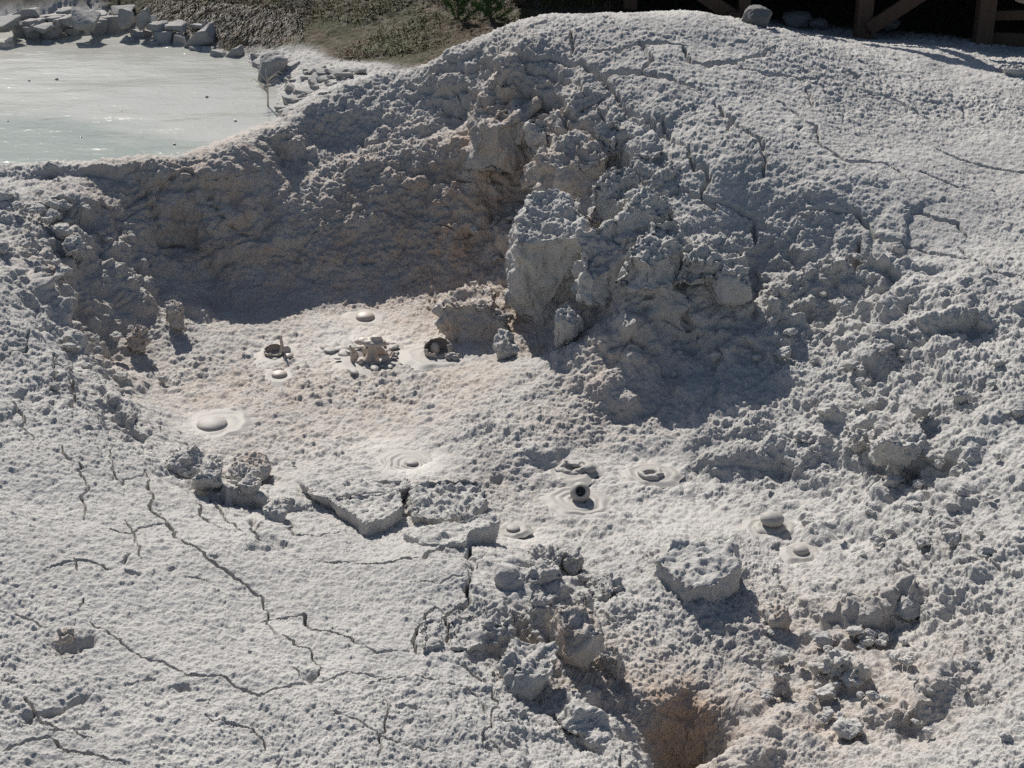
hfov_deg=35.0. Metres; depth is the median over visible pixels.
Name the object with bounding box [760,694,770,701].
mud clod
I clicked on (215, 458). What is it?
mud boulder
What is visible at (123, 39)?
bank rock
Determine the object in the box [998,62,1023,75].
mud boulder
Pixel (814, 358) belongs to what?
mud clod
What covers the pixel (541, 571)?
mud boulder
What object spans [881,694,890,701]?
mud clod
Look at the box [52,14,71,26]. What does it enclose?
bank rock
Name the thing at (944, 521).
mud clod
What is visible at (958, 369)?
mud clod
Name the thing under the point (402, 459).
mud ripple
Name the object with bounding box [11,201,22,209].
mud clod
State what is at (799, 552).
mud bubble
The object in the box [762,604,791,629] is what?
mud boulder
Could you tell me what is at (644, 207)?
mud boulder
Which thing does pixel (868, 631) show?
mud clod
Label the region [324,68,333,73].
bank rock
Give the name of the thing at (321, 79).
bank rock
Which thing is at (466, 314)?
mud boulder
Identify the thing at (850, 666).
mud clod
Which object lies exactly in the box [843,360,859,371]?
mud clod
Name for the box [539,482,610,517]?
mud bubble
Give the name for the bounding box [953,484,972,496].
mud clod
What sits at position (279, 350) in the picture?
mud bubble
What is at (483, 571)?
crust slab
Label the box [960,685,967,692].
mud clod
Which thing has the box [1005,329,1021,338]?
mud clod
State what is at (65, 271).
mud clod
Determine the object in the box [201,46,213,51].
bank rock
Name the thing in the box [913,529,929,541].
mud clod
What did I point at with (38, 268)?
mud clod
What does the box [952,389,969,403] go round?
mud clod
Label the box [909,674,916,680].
mud clod
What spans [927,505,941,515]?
mud clod
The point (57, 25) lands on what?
bank rock
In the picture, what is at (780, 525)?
mud bubble
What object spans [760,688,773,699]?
mud clod
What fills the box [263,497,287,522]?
mud boulder
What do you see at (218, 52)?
bank rock
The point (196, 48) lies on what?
bank rock
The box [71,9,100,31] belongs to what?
bank rock
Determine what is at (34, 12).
bank rock
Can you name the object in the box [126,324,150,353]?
mud boulder
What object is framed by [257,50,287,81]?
shore rock
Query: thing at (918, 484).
mud clod
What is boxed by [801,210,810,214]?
mud clod
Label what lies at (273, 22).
grass
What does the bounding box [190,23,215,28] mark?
bank rock
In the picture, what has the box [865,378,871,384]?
mud clod
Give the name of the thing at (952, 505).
mud clod
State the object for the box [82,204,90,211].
mud clod
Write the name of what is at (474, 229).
mud clod
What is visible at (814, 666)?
mud clod
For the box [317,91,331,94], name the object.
bank rock
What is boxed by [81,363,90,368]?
mud clod
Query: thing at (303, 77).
bank rock
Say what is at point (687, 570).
mud boulder
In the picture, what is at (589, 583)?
mud clod
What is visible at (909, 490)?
mud clod
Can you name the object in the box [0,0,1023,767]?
ground
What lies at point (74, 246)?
mud boulder
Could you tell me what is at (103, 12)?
bank rock
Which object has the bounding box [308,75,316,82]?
bank rock
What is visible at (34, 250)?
mud clod
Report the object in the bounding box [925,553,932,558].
mud clod
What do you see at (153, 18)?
bank rock
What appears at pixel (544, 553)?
mud boulder
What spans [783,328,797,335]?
mud clod
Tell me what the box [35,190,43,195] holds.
mud clod
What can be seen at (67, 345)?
mud clod
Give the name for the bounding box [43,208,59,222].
mud clod
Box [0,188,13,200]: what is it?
mud clod
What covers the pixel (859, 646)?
mud clod
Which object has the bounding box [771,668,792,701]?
mud boulder
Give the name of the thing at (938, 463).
mud clod
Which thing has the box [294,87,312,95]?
bank rock
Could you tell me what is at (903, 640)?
mud clod
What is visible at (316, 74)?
bank rock
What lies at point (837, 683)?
mud clod
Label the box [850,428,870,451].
mud boulder
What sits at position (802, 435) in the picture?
mud clod
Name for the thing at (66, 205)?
mud clod
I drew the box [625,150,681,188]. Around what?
mud boulder
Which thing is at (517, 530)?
mud bubble
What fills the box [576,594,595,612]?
mud boulder
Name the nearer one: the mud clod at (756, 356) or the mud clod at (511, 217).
the mud clod at (756, 356)
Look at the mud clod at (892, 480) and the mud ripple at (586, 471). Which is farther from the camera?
the mud ripple at (586, 471)
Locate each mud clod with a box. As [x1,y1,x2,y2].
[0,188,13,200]
[0,240,8,253]
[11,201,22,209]
[21,241,31,247]
[22,222,31,228]
[27,202,45,213]
[30,231,38,235]
[30,248,38,253]
[33,266,42,272]
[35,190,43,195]
[40,217,52,224]
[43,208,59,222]
[45,199,57,207]
[49,381,60,390]
[50,202,62,210]
[51,222,68,236]
[51,257,59,265]
[53,272,61,279]
[54,266,73,277]
[55,227,74,239]
[59,363,70,368]
[61,203,72,208]
[62,342,74,349]
[63,218,73,222]
[63,335,72,340]
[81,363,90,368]
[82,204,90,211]
[90,334,99,342]
[94,346,102,353]
[103,236,111,240]
[108,331,122,340]
[113,371,127,381]
[117,388,124,393]
[157,375,167,382]
[469,281,478,285]
[470,225,479,233]
[490,254,501,260]
[506,215,514,220]
[531,630,540,634]
[547,594,554,601]
[577,573,585,580]
[581,574,591,581]
[587,580,593,587]
[593,601,602,607]
[709,349,721,361]
[740,681,760,692]
[752,354,761,359]
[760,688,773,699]
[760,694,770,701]
[767,629,775,635]
[770,644,790,662]
[770,659,777,665]
[774,346,790,359]
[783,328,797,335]
[793,429,812,443]
[796,660,806,666]
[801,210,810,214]
[801,517,817,526]
[808,660,826,675]
[808,695,818,703]
[809,355,818,362]
[810,629,836,647]
[813,683,835,701]
[814,681,821,688]
[815,322,823,327]
[815,402,837,416]
[820,716,828,724]
[822,706,833,719]
[823,645,833,650]
[832,335,842,347]
[832,717,857,739]
[833,680,841,687]
[836,533,844,538]
[836,711,844,719]
[839,648,855,656]
[839,669,863,687]
[842,655,860,674]
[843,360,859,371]
[846,625,864,637]
[846,718,865,736]
[848,392,861,400]
[853,253,865,262]
[855,377,865,385]
[856,634,863,639]
[856,643,866,650]
[856,691,864,698]
[863,639,874,646]
[864,605,870,615]
[864,629,878,640]
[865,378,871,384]
[865,508,875,514]
[865,628,872,634]
[865,691,880,701]
[867,399,878,407]
[869,533,886,546]
[875,639,886,645]
[876,341,895,349]
[876,345,890,352]
[878,632,888,640]
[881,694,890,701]
[883,472,900,487]
[883,526,894,534]
[888,567,895,573]
[888,652,899,662]
[893,244,904,252]
[894,595,920,621]
[897,349,910,361]
[899,635,908,644]
[902,499,921,511]
[902,655,914,666]
[903,488,913,494]
[908,401,931,417]
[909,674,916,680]
[911,718,920,724]
[912,479,925,489]
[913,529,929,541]
[913,532,920,537]
[915,535,937,547]
[922,726,933,734]
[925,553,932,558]
[926,687,940,693]
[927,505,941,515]
[927,528,934,533]
[934,459,944,468]
[936,515,956,529]
[941,529,961,547]
[945,499,961,512]
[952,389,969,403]
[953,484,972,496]
[954,366,962,372]
[958,458,969,468]
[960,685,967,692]
[964,656,979,668]
[976,527,983,534]
[978,552,989,557]
[980,543,996,554]
[981,275,997,284]
[982,645,990,653]
[985,380,996,386]
[992,359,1003,366]
[992,452,1000,457]
[998,729,1012,741]
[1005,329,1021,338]
[1009,299,1023,310]
[1010,408,1023,417]
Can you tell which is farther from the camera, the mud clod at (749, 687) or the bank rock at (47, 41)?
the bank rock at (47, 41)
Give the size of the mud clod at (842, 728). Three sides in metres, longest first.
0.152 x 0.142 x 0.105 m
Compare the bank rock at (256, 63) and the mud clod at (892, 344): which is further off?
the bank rock at (256, 63)
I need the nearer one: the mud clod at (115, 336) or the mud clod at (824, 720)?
the mud clod at (824, 720)
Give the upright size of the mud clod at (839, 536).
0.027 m
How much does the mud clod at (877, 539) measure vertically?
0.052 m
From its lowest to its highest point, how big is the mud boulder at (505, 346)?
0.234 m
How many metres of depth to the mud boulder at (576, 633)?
8.22 m
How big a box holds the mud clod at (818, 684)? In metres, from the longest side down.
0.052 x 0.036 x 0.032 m
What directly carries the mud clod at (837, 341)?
on the ground at (228, 628)
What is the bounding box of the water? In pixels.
[0,24,284,164]
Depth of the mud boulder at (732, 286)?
11.38 m
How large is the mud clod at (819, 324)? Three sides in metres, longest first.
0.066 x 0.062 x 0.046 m
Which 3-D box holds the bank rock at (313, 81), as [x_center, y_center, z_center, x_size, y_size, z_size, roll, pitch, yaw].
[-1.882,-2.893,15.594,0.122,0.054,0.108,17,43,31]
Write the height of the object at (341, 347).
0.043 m
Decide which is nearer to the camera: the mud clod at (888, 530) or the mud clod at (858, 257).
the mud clod at (888, 530)
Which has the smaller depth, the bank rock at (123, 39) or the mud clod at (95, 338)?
the mud clod at (95, 338)
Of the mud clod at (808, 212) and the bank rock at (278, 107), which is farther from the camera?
the bank rock at (278, 107)
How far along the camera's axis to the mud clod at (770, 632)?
8.72 m
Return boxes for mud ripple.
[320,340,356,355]
[375,449,432,469]
[545,457,602,486]
[618,462,684,487]
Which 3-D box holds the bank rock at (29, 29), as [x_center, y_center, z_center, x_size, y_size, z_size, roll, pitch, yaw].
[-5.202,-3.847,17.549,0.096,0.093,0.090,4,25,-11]
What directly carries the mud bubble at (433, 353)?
on the ground at (228, 628)
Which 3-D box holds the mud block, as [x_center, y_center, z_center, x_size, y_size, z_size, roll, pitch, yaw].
[0.266,-0.944,12.463,0.656,1.066,0.874,0,25,0]
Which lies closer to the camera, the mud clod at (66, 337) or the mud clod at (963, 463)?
the mud clod at (963, 463)
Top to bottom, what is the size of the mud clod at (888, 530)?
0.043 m
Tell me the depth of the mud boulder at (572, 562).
9.29 m
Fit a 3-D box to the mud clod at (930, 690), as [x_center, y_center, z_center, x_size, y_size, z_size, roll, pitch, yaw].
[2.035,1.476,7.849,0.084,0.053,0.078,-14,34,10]
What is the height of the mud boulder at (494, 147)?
0.614 m
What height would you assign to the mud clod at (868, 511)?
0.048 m
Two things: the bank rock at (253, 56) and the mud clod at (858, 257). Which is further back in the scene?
the bank rock at (253, 56)
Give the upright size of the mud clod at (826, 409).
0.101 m
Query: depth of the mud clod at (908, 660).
8.16 m
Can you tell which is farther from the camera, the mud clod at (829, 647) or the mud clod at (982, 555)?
the mud clod at (982, 555)
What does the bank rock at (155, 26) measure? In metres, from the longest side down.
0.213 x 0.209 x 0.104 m
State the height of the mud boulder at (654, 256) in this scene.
0.478 m
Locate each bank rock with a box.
[0,15,20,32]
[11,7,41,20]
[12,24,25,35]
[22,18,38,26]
[22,20,46,37]
[22,40,35,42]
[26,24,34,32]
[32,24,52,33]
[38,13,66,17]
[41,22,62,39]
[42,40,52,43]
[45,16,60,22]
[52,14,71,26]
[54,18,60,29]
[56,6,71,14]
[64,26,83,35]
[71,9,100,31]
[91,18,107,34]
[97,10,106,15]
[100,15,125,33]
[111,4,134,15]
[118,8,134,28]
[119,35,127,42]
[125,37,134,42]
[130,29,152,37]
[136,7,150,30]
[147,20,167,31]
[149,40,158,44]
[151,15,156,21]
[152,31,174,43]
[164,20,187,31]
[173,32,185,44]
[184,22,215,46]
[189,45,202,50]
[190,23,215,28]
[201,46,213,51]
[210,49,225,56]
[225,45,243,56]
[250,53,258,60]
[252,59,259,66]
[274,106,287,109]
[277,106,295,114]
[280,108,291,116]
[282,95,297,104]
[284,83,294,91]
[285,61,299,69]
[291,97,304,102]
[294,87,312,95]
[300,75,308,79]
[307,64,326,74]
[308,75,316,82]
[309,85,318,90]
[310,79,320,84]
[312,67,325,73]
[312,72,327,76]
[316,76,327,82]
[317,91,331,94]
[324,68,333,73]
[332,67,345,75]
[335,72,353,78]
[355,67,366,73]
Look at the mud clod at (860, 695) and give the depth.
8.03 m
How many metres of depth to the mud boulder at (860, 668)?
8.15 m
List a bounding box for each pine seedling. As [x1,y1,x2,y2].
[441,0,481,20]
[468,0,514,19]
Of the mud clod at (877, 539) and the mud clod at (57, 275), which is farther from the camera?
the mud clod at (57, 275)
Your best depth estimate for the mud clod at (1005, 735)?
7.25 m
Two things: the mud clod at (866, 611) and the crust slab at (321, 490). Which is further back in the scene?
the crust slab at (321, 490)
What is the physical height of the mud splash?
0.234 m
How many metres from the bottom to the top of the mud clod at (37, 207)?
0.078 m
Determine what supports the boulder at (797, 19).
on the ground at (228, 628)
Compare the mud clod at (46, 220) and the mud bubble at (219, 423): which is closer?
the mud bubble at (219, 423)
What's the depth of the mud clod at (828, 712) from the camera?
7.98 m
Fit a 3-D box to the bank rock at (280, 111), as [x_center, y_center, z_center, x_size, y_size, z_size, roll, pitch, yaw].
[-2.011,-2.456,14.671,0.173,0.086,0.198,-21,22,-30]
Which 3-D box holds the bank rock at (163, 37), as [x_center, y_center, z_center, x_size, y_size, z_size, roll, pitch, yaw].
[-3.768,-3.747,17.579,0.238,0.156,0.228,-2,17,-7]
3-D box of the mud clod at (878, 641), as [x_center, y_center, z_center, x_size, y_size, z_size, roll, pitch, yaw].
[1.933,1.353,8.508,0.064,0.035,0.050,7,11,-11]
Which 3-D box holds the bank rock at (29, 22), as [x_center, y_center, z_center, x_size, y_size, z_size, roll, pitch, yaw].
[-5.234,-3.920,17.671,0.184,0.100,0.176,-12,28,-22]
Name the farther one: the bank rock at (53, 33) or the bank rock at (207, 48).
the bank rock at (53, 33)
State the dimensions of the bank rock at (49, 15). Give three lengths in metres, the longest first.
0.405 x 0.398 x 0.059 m
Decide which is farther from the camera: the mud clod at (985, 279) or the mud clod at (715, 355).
the mud clod at (715, 355)
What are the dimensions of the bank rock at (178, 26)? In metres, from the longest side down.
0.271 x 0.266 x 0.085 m
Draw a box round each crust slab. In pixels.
[298,477,412,509]
[329,490,402,536]
[403,512,500,550]
[404,478,488,524]
[419,616,443,653]
[448,615,489,652]
[468,556,532,619]
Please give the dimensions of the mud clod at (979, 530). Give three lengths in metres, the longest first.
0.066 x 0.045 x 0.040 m
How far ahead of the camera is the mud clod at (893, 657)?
8.25 m
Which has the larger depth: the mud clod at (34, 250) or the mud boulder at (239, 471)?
the mud clod at (34, 250)
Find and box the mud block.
[504,188,590,325]
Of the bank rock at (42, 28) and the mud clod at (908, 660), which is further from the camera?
the bank rock at (42, 28)
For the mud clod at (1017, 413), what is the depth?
9.76 m
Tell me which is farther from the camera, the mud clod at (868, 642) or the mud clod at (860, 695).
the mud clod at (868, 642)
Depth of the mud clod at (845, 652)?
8.39 m
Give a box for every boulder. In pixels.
[53,627,75,645]
[61,235,87,261]
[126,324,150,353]
[163,445,203,479]
[164,300,185,330]
[191,461,225,491]
[202,454,222,467]
[228,462,257,485]
[231,449,271,481]
[237,472,261,494]
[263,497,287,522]
[431,284,509,342]
[464,96,542,173]
[481,611,515,658]
[492,328,519,359]
[494,110,546,144]
[496,637,559,700]
[519,129,610,198]
[523,119,548,154]
[527,543,562,566]
[527,596,554,631]
[528,558,561,585]
[550,603,604,676]
[553,303,585,348]
[561,546,583,576]
[571,219,627,306]
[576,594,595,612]
[586,166,640,226]
[589,572,623,602]
[594,121,626,155]
[595,641,622,681]
[613,221,693,292]
[614,186,674,233]
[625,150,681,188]
[653,537,741,605]
[674,232,748,286]
[712,262,751,306]
[741,5,772,27]
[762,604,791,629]
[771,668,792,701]
[782,11,811,28]
[809,17,827,29]
[821,649,850,681]
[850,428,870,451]
[850,661,870,681]
[868,418,926,474]
[882,19,899,30]
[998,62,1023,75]
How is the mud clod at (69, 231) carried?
on the mud clod at (59, 227)
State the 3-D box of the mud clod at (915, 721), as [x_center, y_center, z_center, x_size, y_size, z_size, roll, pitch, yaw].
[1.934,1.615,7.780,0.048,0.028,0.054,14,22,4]
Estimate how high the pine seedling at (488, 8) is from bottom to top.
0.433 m
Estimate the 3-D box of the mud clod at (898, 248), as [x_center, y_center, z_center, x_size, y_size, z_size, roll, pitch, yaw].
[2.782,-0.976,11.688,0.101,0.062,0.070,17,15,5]
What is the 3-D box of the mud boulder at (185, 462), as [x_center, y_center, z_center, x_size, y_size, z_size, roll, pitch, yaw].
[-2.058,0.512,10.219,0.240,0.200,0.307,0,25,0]
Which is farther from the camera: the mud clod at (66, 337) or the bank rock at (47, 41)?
the bank rock at (47, 41)
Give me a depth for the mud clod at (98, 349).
11.62 m
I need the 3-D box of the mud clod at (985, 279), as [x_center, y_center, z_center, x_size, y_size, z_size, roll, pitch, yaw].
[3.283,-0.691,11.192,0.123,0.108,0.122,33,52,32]
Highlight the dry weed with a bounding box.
[252,69,282,105]
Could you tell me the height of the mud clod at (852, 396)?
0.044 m
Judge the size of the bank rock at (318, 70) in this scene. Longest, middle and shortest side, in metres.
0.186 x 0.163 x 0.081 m
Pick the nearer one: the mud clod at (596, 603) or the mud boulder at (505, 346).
the mud clod at (596, 603)
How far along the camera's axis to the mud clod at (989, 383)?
10.15 m
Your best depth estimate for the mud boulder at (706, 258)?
11.48 m
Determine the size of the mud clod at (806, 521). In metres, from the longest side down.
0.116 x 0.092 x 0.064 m
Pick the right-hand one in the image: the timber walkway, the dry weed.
the timber walkway
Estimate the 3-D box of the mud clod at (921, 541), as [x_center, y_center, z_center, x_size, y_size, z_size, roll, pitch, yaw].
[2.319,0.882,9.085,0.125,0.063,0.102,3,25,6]
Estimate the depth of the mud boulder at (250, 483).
9.85 m
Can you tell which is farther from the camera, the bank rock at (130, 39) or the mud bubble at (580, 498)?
the bank rock at (130, 39)
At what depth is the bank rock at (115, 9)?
18.25 m
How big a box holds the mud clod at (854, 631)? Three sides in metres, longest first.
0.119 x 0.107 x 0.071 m
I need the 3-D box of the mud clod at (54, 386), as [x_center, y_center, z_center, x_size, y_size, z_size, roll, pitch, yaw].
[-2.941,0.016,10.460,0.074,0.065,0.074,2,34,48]
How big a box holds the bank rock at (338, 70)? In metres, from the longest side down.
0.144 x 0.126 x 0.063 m
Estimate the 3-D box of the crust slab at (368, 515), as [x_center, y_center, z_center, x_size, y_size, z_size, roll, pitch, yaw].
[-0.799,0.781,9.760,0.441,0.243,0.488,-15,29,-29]
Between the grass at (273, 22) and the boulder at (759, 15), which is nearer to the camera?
the boulder at (759, 15)
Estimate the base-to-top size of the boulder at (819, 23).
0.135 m
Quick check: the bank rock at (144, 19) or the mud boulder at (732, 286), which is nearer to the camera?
the mud boulder at (732, 286)
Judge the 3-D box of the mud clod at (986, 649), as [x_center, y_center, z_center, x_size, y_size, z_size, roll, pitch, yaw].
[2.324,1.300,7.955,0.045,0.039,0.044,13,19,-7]
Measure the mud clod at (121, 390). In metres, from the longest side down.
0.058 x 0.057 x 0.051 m
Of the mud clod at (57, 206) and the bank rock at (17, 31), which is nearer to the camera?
the mud clod at (57, 206)
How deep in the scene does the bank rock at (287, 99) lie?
15.18 m
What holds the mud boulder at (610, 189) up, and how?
on the ground at (228, 628)
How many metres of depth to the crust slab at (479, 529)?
9.41 m
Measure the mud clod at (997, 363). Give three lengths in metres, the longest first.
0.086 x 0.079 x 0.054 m
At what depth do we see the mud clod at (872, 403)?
10.48 m
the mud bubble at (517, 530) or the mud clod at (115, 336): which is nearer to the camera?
the mud bubble at (517, 530)
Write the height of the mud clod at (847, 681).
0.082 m
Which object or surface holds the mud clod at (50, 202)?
on the ground at (228, 628)
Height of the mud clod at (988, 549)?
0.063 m
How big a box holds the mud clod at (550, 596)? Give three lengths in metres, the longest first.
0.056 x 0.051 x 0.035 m
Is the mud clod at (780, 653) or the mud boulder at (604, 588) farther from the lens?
the mud boulder at (604, 588)
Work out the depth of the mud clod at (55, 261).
12.15 m
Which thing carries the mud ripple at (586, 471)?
on the ground at (228, 628)
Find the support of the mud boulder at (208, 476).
on the ground at (228, 628)
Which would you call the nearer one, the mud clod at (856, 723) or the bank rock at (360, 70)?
the mud clod at (856, 723)
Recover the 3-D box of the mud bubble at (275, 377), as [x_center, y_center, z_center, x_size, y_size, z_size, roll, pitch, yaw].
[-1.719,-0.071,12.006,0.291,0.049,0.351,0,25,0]
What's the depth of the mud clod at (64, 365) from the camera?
10.89 m
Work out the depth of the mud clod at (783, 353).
11.19 m
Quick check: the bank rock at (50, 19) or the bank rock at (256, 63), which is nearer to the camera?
the bank rock at (256, 63)
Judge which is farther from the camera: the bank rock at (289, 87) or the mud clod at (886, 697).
the bank rock at (289, 87)
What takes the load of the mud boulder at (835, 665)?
on the ground at (228, 628)
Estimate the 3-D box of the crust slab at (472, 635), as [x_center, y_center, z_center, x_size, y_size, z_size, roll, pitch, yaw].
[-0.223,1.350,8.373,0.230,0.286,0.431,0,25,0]
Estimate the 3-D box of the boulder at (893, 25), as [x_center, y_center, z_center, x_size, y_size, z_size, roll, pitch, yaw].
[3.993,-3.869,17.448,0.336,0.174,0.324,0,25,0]
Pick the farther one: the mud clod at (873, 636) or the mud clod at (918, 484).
the mud clod at (918, 484)
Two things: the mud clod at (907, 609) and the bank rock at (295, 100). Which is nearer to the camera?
the mud clod at (907, 609)
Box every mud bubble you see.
[195,409,256,438]
[252,335,302,369]
[263,368,294,386]
[340,309,388,325]
[398,337,462,370]
[499,521,532,538]
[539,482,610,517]
[739,511,795,539]
[779,542,819,563]
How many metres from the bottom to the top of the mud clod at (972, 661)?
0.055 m
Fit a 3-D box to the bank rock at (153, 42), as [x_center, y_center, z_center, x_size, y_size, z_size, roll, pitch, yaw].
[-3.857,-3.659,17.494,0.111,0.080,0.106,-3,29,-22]
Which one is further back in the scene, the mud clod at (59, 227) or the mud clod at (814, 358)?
the mud clod at (59, 227)
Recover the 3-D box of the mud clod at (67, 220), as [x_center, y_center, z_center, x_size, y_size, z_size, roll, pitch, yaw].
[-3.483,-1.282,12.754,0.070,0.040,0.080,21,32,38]
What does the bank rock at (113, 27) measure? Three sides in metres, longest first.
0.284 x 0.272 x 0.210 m
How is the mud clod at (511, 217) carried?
on the ground at (228, 628)
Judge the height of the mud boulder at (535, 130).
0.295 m
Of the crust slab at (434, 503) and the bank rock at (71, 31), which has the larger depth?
the bank rock at (71, 31)
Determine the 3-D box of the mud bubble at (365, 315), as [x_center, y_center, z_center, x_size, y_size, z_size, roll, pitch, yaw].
[-1.181,-0.538,12.995,0.449,0.070,0.374,16,30,31]
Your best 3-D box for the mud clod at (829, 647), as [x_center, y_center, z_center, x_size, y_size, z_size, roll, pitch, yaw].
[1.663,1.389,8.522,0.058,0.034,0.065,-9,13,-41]
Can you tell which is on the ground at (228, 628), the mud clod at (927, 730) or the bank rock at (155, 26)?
the mud clod at (927, 730)
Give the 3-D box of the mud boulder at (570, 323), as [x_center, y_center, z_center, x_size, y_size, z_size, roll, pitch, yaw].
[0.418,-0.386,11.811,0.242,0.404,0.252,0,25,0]
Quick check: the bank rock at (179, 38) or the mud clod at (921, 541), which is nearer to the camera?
the mud clod at (921, 541)
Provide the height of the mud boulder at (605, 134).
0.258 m
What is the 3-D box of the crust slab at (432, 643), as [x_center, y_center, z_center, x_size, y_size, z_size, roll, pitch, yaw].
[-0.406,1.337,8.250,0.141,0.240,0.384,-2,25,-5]
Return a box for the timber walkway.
[513,0,1023,46]
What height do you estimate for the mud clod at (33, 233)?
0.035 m
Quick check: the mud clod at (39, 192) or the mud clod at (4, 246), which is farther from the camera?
the mud clod at (39, 192)
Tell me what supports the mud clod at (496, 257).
on the ground at (228, 628)
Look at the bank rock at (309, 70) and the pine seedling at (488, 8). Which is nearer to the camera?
the bank rock at (309, 70)
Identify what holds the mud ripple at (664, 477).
on the ground at (228, 628)
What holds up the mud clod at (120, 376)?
on the ground at (228, 628)
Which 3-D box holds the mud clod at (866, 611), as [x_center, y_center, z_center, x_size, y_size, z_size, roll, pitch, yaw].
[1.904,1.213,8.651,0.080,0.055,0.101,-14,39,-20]
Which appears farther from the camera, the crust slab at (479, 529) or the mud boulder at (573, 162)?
the mud boulder at (573, 162)
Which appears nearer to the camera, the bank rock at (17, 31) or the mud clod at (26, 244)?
the mud clod at (26, 244)
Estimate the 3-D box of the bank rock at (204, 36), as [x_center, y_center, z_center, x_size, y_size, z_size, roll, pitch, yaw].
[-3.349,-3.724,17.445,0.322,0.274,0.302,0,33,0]
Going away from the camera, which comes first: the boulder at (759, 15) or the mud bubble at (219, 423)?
the mud bubble at (219, 423)
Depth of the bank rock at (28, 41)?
17.61 m
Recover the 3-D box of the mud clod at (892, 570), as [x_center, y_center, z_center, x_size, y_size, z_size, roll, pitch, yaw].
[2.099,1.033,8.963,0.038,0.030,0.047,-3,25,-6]
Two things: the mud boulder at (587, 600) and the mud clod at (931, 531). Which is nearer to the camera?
the mud boulder at (587, 600)
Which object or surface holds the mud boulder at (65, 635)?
on the ground at (228, 628)
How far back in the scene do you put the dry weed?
15.14 m
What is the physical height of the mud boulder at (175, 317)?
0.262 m
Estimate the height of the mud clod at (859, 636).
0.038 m
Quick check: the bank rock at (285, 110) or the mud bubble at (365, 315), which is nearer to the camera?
the mud bubble at (365, 315)
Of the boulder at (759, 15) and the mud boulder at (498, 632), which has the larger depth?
the boulder at (759, 15)
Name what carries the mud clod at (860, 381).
on the ground at (228, 628)
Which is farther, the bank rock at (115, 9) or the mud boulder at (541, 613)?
the bank rock at (115, 9)
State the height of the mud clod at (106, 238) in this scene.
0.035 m
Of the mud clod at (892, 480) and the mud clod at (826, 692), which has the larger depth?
the mud clod at (892, 480)
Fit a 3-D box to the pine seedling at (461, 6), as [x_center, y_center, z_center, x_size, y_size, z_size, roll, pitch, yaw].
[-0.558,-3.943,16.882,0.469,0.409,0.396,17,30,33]
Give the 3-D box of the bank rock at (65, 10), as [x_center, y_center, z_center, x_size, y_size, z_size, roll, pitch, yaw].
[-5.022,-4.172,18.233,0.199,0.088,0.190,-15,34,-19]
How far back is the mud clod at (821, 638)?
8.57 m
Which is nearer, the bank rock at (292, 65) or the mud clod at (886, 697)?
the mud clod at (886, 697)
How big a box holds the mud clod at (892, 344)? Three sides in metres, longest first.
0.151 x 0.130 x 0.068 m
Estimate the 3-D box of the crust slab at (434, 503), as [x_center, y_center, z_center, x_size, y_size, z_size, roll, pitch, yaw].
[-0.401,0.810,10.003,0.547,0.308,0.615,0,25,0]
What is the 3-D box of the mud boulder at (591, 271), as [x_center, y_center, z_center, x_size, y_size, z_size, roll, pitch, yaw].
[0.667,-0.880,11.795,0.464,0.599,0.443,-6,26,-12]
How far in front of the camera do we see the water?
15.45 m
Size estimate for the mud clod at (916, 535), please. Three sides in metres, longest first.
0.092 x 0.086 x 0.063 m
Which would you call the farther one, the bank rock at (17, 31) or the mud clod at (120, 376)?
the bank rock at (17, 31)
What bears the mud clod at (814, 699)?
on the ground at (228, 628)
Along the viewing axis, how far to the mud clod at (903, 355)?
10.82 m
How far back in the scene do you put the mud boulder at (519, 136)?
13.46 m
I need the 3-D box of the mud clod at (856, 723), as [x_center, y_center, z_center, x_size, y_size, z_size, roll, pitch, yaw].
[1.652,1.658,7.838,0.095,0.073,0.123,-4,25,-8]
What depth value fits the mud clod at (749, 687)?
8.25 m
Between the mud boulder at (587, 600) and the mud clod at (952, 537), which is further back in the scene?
the mud clod at (952, 537)
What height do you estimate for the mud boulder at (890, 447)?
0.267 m
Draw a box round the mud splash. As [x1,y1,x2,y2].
[326,335,404,374]
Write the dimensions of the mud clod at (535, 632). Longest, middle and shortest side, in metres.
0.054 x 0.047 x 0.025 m
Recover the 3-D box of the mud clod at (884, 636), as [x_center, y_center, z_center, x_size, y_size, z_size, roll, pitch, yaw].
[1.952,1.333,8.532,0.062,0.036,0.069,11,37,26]
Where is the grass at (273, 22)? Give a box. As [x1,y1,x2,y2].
[142,0,626,59]
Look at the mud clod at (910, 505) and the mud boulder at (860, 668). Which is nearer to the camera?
the mud boulder at (860, 668)
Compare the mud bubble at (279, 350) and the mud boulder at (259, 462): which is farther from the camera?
the mud bubble at (279, 350)
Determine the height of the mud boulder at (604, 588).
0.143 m
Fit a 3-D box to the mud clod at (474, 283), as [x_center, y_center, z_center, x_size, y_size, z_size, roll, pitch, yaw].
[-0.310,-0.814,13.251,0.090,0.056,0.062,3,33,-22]
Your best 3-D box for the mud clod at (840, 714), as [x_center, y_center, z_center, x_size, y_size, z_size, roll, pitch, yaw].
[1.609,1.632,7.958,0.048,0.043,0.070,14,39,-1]
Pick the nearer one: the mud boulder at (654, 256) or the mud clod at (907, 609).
the mud clod at (907, 609)
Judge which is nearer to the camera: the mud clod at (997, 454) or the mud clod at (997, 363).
the mud clod at (997, 454)
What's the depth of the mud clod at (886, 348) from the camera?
10.85 m
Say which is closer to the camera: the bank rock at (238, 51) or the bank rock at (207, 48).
the bank rock at (238, 51)
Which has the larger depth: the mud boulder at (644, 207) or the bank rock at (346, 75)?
the bank rock at (346, 75)
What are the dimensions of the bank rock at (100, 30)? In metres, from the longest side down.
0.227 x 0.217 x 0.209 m
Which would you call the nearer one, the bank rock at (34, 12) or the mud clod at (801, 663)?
the mud clod at (801, 663)

